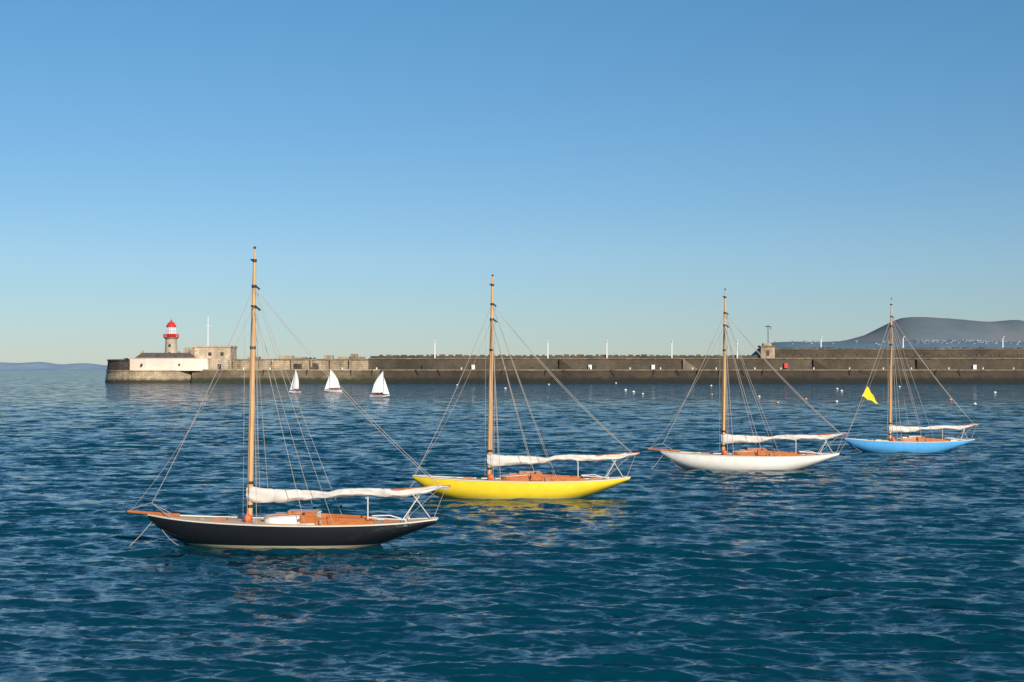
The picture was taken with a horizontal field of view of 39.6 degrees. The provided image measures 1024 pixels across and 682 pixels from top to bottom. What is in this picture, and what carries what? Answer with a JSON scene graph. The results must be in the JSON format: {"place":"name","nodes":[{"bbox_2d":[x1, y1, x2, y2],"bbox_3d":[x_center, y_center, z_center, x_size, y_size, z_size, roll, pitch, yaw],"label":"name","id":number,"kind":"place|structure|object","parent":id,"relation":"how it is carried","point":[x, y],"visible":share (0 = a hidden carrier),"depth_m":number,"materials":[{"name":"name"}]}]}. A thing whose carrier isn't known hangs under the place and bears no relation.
{"place":"outdoors","nodes":[
{"label":"outdoors","id":0,"kind":"place"},
{"bbox_2d":[0,362,106,369],"bbox_3d":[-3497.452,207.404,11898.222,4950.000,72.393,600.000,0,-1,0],"label":"distant coast","id":1,"kind":"structure","parent":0,"point":[38,366],"depth_m":11768.80},
{"bbox_2d":[0,370,1023,681],"bbox_3d":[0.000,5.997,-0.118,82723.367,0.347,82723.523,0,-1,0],"label":"sea water","id":2,"kind":"structure","parent":0,"point":[850,564],"depth_m":48.97,"materials":[{"name":"teal liquid"}]},
{"bbox_2d":[105,359,191,382],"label":"pier head","id":3,"kind":"object","parent":2,"relation":"in","point":[118,371],"visible":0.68,"depth_m":620.30},
{"bbox_2d":[124,358,211,370],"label":"walls","id":4,"kind":"structure","parent":3,"relation":"on","point":[193,364],"depth_m":621.07,"materials":[{"name":"paint"}]},
{"bbox_2d":[135,353,195,357],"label":"roof","id":5,"kind":"structure","parent":4,"relation":"on","point":[165,355],"depth_m":627.31,"materials":[{"name":"stone"}]},
{"bbox_2d":[140,350,192,365],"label":"openings and chimneys","id":6,"kind":"object","parent":4,"relation":"on","point":[191,351],"visible":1,"depth_m":629.52,"materials":[{"name":"beige stone"}]},
{"bbox_2d":[163,320,178,352],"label":"lighthouse","id":7,"kind":"object","parent":4,"relation":"on","point":[170,337],"visible":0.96,"depth_m":638.23,"materials":[{"name":"stone"}]},
{"bbox_2d":[126,246,450,548],"bbox_3d":[-7.634,2.096,48.522,11.113,10.677,2.409,0,-1,2],"label":"sailing yacht","id":8,"kind":"object","parent":2,"relation":"on","point":[314,527],"visible":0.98,"depth_m":47.95,"materials":[{"name":"black paint"}]},
{"bbox_2d":[289,369,301,392],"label":"sailing dinghy","id":9,"kind":"object","parent":2,"relation":"on","point":[295,380],"visible":0.98,"depth_m":352.88,"materials":[{"name":"white fabric"}]},
{"bbox_2d":[324,370,341,391],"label":"sailing dinghy","id":10,"kind":"object","parent":2,"relation":"on","point":[331,384],"visible":0.94,"depth_m":372.69,"materials":[{"name":"white fabric"}]},
{"bbox_2d":[370,372,389,396],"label":"sailing dinghy","id":11,"kind":"object","parent":2,"relation":"on","point":[380,385],"visible":0.96,"depth_m":303.37,"materials":[{"name":"white fabric"}]},
{"bbox_2d":[411,274,639,499],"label":"sailing yacht","id":12,"kind":"object","parent":2,"relation":"on","point":[530,484],"visible":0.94,"depth_m":66.03,"materials":[{"name":"yellow paint"}]},
{"bbox_2d":[191,347,1023,382],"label":"harbour pier","id":13,"kind":"structure","parent":2,"relation":"in","point":[944,365],"depth_m":632.12,"materials":[{"name":"stone"}]},
{"bbox_2d":[183,346,237,368],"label":"stone fort","id":14,"kind":"structure","parent":13,"relation":"on","point":[216,354],"depth_m":630.18,"materials":[{"name":"stone"}]},
{"bbox_2d":[758,326,775,357],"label":"stone shelter","id":15,"kind":"object","parent":13,"relation":"on","point":[766,350],"visible":0.97,"depth_m":640.12,"materials":[{"name":"beige stone"}]},
{"bbox_2d":[647,289,846,470],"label":"sailing yacht","id":16,"kind":"object","parent":2,"relation":"on","point":[757,458],"visible":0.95,"depth_m":84.81,"materials":[{"name":"white paint"}]},
{"bbox_2d":[751,340,1023,355],"bbox_3d":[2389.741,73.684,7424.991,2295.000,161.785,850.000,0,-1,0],"label":"coastal lowland","id":17,"kind":"structure","parent":2,"relation":"in","point":[862,344],"depth_m":7415.64,"materials":[{"name":"grey"}]},
{"bbox_2d":[774,339,1020,344],"bbox_3d":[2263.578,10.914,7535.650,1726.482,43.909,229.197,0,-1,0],"label":"distant town","id":18,"kind":"object","parent":17,"relation":"on","point":[976,340],"visible":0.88,"depth_m":7504.66},
{"bbox_2d":[839,298,978,452],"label":"sailing yacht","id":19,"kind":"object","parent":2,"relation":"on","point":[921,443],"visible":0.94,"depth_m":102.85,"materials":[{"name":"blue paint"}]},
{"bbox_2d":[0,0,1023,364],"label":"sky","id":20,"kind":"structure","parent":0,"point":[615,168],"materials":[{"name":"blue"}]},
{"bbox_2d":[844,317,1023,341],"bbox_3d":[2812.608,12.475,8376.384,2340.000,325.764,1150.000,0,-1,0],"label":"headland hill","id":21,"kind":"structure","parent":0,"point":[913,328],"depth_m":8308.69,"materials":[{"name":"grey"}]}
]}

